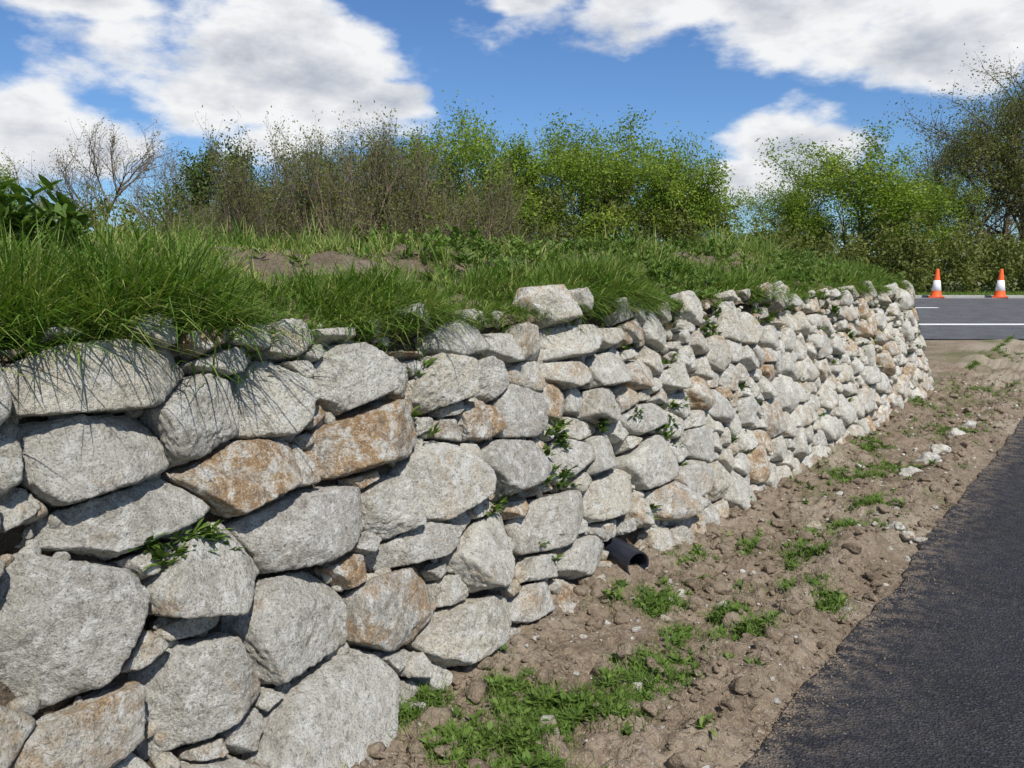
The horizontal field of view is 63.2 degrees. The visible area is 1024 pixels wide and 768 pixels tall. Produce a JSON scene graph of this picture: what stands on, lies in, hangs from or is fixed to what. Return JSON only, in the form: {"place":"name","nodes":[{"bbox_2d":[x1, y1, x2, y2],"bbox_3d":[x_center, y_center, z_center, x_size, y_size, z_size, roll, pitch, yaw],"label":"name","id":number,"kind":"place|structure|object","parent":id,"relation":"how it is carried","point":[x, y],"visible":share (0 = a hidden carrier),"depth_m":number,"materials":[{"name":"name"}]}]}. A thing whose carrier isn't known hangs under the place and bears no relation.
{"place":"outdoors","nodes":[
{"label":"outdoors","id":0,"kind":"place"},
{"bbox_2d":[0,0,1023,264],"label":"sky","id":1,"kind":"structure","parent":0,"point":[753,70],"materials":[{"name":"blue"}]},
{"bbox_2d":[250,275,1023,767],"bbox_3d":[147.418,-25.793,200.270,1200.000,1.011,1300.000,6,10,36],"label":"ground","id":2,"kind":"structure","parent":0,"point":[612,747],"depth_m":4.04,"materials":[{"name":"brown soil"}]},
{"bbox_2d":[0,152,36,229],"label":"tree","id":3,"kind":"object","parent":2,"relation":"on","point":[5,178],"visible":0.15,"depth_m":32.67,"materials":[{"name":"green plant"}]},
{"bbox_2d":[2,147,58,219],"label":"bare tree","id":4,"kind":"object","parent":2,"relation":"on","point":[35,198],"visible":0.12,"depth_m":34.74,"materials":[{"name":"brown plant"}]},
{"bbox_2d":[9,113,184,235],"bbox_3d":[-15.830,-7.072,32.679,6.662,7.292,5.000,-3,8,-22],"label":"bare tree","id":5,"kind":"object","parent":2,"relation":"on","point":[139,168],"visible":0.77,"depth_m":32.80,"materials":[{"name":"brown plant"}]},
{"bbox_2d":[111,153,189,233],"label":"bare tree","id":6,"kind":"object","parent":2,"relation":"on","point":[153,189],"visible":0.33,"depth_m":37.14,"materials":[{"name":"brown plant"}]},
{"bbox_2d":[142,176,261,240],"bbox_3d":[-5.335,-2.189,15.518,2.423,3.447,2.591,2,8,16],"label":"budding shrub","id":7,"kind":"object","parent":2,"relation":"on","point":[179,211],"visible":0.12,"depth_m":14.95,"materials":[{"name":"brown plant"}]},
{"bbox_2d":[134,127,281,233],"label":"tree","id":8,"kind":"object","parent":2,"relation":"on","point":[194,172],"visible":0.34,"depth_m":30.05,"materials":[{"name":"green plant"}]},
{"bbox_2d":[141,105,325,244],"bbox_3d":[-4.058,-1.994,12.406,2.730,4.035,2.552,-1,8,-5],"label":"budding shrub","id":9,"kind":"object","parent":2,"relation":"on","point":[241,203],"visible":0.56,"depth_m":11.95,"materials":[{"name":"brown plant"}]},
{"bbox_2d":[201,105,380,239],"bbox_3d":[-3.634,-2.281,13.620,2.849,4.212,2.664,-5,9,-33],"label":"budding shrub","id":10,"kind":"object","parent":2,"relation":"on","point":[296,194],"visible":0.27,"depth_m":13.22,"materials":[{"name":"brown plant"}]},
{"bbox_2d":[263,115,352,231],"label":"tree","id":11,"kind":"object","parent":2,"relation":"on","point":[320,150],"visible":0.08,"depth_m":32.28,"materials":[{"name":"green plant"}]},
{"bbox_2d":[266,114,413,228],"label":"tree","id":12,"kind":"object","parent":2,"relation":"on","point":[366,142],"visible":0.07,"depth_m":31.74,"materials":[{"name":"green plant"}]},
{"bbox_2d":[265,106,457,246],"bbox_3d":[-2.061,-2.226,13.063,2.940,4.347,2.749,-6,10,-37],"label":"budding shrub","id":13,"kind":"object","parent":2,"relation":"on","point":[354,211],"visible":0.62,"depth_m":12.75,"materials":[{"name":"brown plant"}]},
{"bbox_2d":[327,121,472,237],"bbox_3d":[-1.699,-2.465,14.577,2.758,4.361,2.950,7,11,44],"label":"budding shrub","id":14,"kind":"object","parent":2,"relation":"on","point":[416,168],"visible":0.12,"depth_m":14.28,"materials":[{"name":"brown plant"}]},
{"bbox_2d":[319,100,501,240],"bbox_3d":[-1.694,-2.426,13.919,2.841,4.492,3.038,-1,8,-9],"label":"budding shrub","id":15,"kind":"object","parent":2,"relation":"on","point":[424,196],"visible":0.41,"depth_m":13.27,"materials":[{"name":"brown plant"}]},
{"bbox_2d":[0,239,880,366],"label":"earth bank","id":16,"kind":"structure","parent":2,"relation":"on","point":[317,258],"depth_m":4.38,"materials":[{"name":"soil"}]},
{"bbox_2d":[0,174,104,250],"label":"leafy shrub","id":17,"kind":"object","parent":16,"relation":"on","point":[13,212],"visible":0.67,"depth_m":3.11,"materials":[{"name":"green plant"}]},
{"bbox_2d":[0,201,920,402],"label":"bank grass","id":18,"kind":"structure","parent":16,"relation":"on","point":[101,292],"depth_m":3.38,"materials":[{"name":"green plant"}]},
{"bbox_2d":[21,215,906,299],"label":"bank weeds","id":19,"kind":"object","parent":16,"relation":"on","point":[453,241],"visible":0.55,"depth_m":6.07,"materials":[{"name":"green plant"}]},
{"bbox_2d":[347,90,548,239],"bbox_3d":[-1.978,-6.827,30.390,7.083,7.460,8.372,-6,10,-38],"label":"tree","id":20,"kind":"object","parent":2,"relation":"on","point":[476,150],"visible":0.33,"depth_m":29.20,"materials":[{"name":"green plant"}]},
{"bbox_2d":[0,293,910,767],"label":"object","id":21,"kind":"object","parent":2,"relation":"on","point":[10,539],"visible":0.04,"depth_m":2.92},
{"bbox_2d":[0,288,912,767],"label":"chinking stones","id":22,"kind":"object","parent":21,"relation":"on","point":[30,702],"visible":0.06,"depth_m":2.91,"materials":[{"name":"stone"}]},
{"bbox_2d":[0,280,933,767],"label":"granite stones","id":23,"kind":"object","parent":21,"relation":"on","point":[70,628],"visible":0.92,"depth_m":2.95,"materials":[{"name":"grey stone"}]},
{"bbox_2d":[128,291,923,575],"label":"wall weeds","id":24,"kind":"object","parent":21,"relation":"on","point":[159,552],"depth_m":4.05,"materials":[{"name":"green plant"}]},
{"bbox_2d":[434,149,560,248],"bbox_3d":[-0.135,-2.341,15.092,2.949,3.924,2.757,-7,11,-43],"label":"budding shrub","id":25,"kind":"object","parent":2,"relation":"on","point":[490,214],"visible":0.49,"depth_m":14.79,"materials":[{"name":"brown plant"}]},
{"bbox_2d":[35,219,1017,281],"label":"distant trees","id":26,"kind":"object","parent":2,"relation":"on","point":[983,230],"depth_m":56.66,"materials":[{"name":"green plant"}]},
{"bbox_2d":[482,123,571,240],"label":"tree","id":27,"kind":"object","parent":2,"relation":"on","point":[524,172],"visible":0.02,"depth_m":34.16,"materials":[{"name":"green plant"}]},
{"bbox_2d":[34,170,1023,293],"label":"hedgerow","id":28,"kind":"object","parent":2,"relation":"on","point":[915,263],"visible":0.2,"depth_m":30.64,"materials":[{"name":"green plant"}]},
{"bbox_2d":[461,109,693,246],"bbox_3d":[2.418,-6.460,30.274,8.331,6.749,7.048,0,8,0],"label":"tree","id":29,"kind":"object","parent":2,"relation":"on","point":[592,187],"visible":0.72,"depth_m":29.44,"materials":[{"name":"green plant"}]},
{"bbox_2d":[604,536,648,574],"bbox_3d":[0.560,0.896,4.427,0.140,0.140,0.370,-4,11,-27],"label":"drain pipe","id":30,"kind":"object","parent":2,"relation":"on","point":[621,554],"visible":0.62,"depth_m":4.32,"materials":[{"name":"grey plastic"}]},
{"bbox_2d":[516,104,743,240],"bbox_3d":[3.101,-7.159,32.603,8.366,7.478,8.868,-6,10,-37],"label":"tree","id":31,"kind":"object","parent":2,"relation":"on","point":[603,142],"visible":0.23,"depth_m":31.70,"materials":[{"name":"green plant"}]},
{"bbox_2d":[598,121,762,247],"bbox_3d":[6.130,-6.325,30.497,6.076,6.400,7.182,1,8,9],"label":"tree","id":32,"kind":"object","parent":2,"relation":"on","point":[692,197],"visible":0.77,"depth_m":29.19,"materials":[{"name":"green plant"}]},
{"bbox_2d":[344,333,1023,767],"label":"ground weeds","id":33,"kind":"object","parent":2,"relation":"on","point":[530,727],"visible":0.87,"depth_m":3.15,"materials":[{"name":"green plant"}]},
{"bbox_2d":[354,369,1023,767],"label":"soil clods","id":34,"kind":"object","parent":2,"relation":"on","point":[740,685],"visible":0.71,"depth_m":3.86,"materials":[{"name":"brown soil"}]},
{"bbox_2d":[372,376,1023,767],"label":"pebbles","id":35,"kind":"object","parent":2,"relation":"on","point":[908,536],"visible":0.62,"depth_m":4.20,"materials":[{"name":"stone"}]},
{"bbox_2d":[537,420,976,739],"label":"loose stones","id":36,"kind":"object","parent":2,"relation":"on","point":[935,452],"visible":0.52,"depth_m":6.46,"materials":[{"name":"grey stone"}]},
{"bbox_2d":[730,161,841,254],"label":"tree","id":37,"kind":"object","parent":2,"relation":"on","point":[789,205],"visible":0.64,"depth_m":33.25,"materials":[{"name":"green plant"}]},
{"bbox_2d":[741,111,976,265],"bbox_3d":[13.302,-7.225,34.348,8.959,7.119,9.498,2,8,14],"label":"tree","id":38,"kind":"object","parent":2,"relation":"on","point":[862,194],"visible":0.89,"depth_m":32.44,"materials":[{"name":"green plant"}]},
{"bbox_2d":[844,154,993,272],"bbox_3d":[17.106,-6.725,35.226,5.914,5.856,5.003,1,8,7],"label":"tree","id":39,"kind":"object","parent":2,"relation":"on","point":[935,225],"visible":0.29,"depth_m":34.56,"materials":[{"name":"green plant"}]},
{"bbox_2d":[878,111,1014,288],"bbox_3d":[20.237,-8.646,39.264,6.465,8.489,6.229,4,9,27],"label":"tall tree","id":40,"kind":"object","parent":2,"relation":"on","point":[945,159],"visible":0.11,"depth_m":38.45,"materials":[{"name":"green plant"}]},
{"bbox_2d":[882,41,1023,286],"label":"tall tree","id":41,"kind":"object","parent":2,"relation":"on","point":[1014,138],"visible":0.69,"depth_m":34.84,"materials":[{"name":"green plant"}]},
{"bbox_2d":[909,82,1023,291],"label":"tall tree","id":42,"kind":"object","parent":2,"relation":"on","point":[997,205],"visible":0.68,"depth_m":34.89,"materials":[{"name":"green plant"}]},
{"bbox_2d":[914,295,1023,297],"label":"kerb","id":43,"kind":"structure","parent":2,"relation":"on","point":[969,296],"depth_m":28.27,"materials":[{"name":"concrete"}]},
{"bbox_2d":[915,290,1023,294],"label":"verge grass","id":44,"kind":"structure","parent":2,"relation":"on","point":[971,293],"depth_m":30.28,"materials":[{"name":"green plant"}]},
{"bbox_2d":[936,81,1023,265],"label":"tall tree","id":45,"kind":"object","parent":2,"relation":"on","point":[1006,225],"visible":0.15,"depth_m":41.09,"materials":[{"name":"green plant"}]},
{"bbox_2d":[741,417,1023,767],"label":"asphalt path","id":46,"kind":"structure","parent":0,"point":[952,696],"depth_m":3.35,"materials":[{"name":"grey asphalt"}]},
{"bbox_2d":[739,419,1023,767],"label":"loose crumbs","id":47,"kind":"object","parent":46,"relation":"on","point":[790,717],"visible":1,"depth_m":3.70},
{"bbox_2d":[913,298,1023,338],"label":"road","id":48,"kind":"structure","parent":0,"point":[978,311],"depth_m":21.09,"materials":[{"name":"grey asphalt"}]},
{"bbox_2d":[928,269,944,297],"bbox_3d":[14.195,-3.360,27.800,0.490,0.960,0.490,3,8,21],"label":"traffic cone","id":49,"kind":"object","parent":48,"relation":"on","point":[936,290],"visible":1,"depth_m":27.70,"materials":[{"name":"orange plastic"}]},
{"bbox_2d":[915,307,1023,324],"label":"road marking","id":50,"kind":"object","parent":48,"relation":"on","point":[963,324],"visible":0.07,"depth_m":19.68,"materials":[{"name":"paint"}]},
{"bbox_2d":[991,269,1008,297],"bbox_3d":[16.329,-3.360,27.800,0.490,0.960,0.490,4,9,27],"label":"traffic cone","id":51,"kind":"object","parent":48,"relation":"on","point":[1000,290],"visible":1,"depth_m":27.70,"materials":[{"name":"orange plastic"}]}
]}

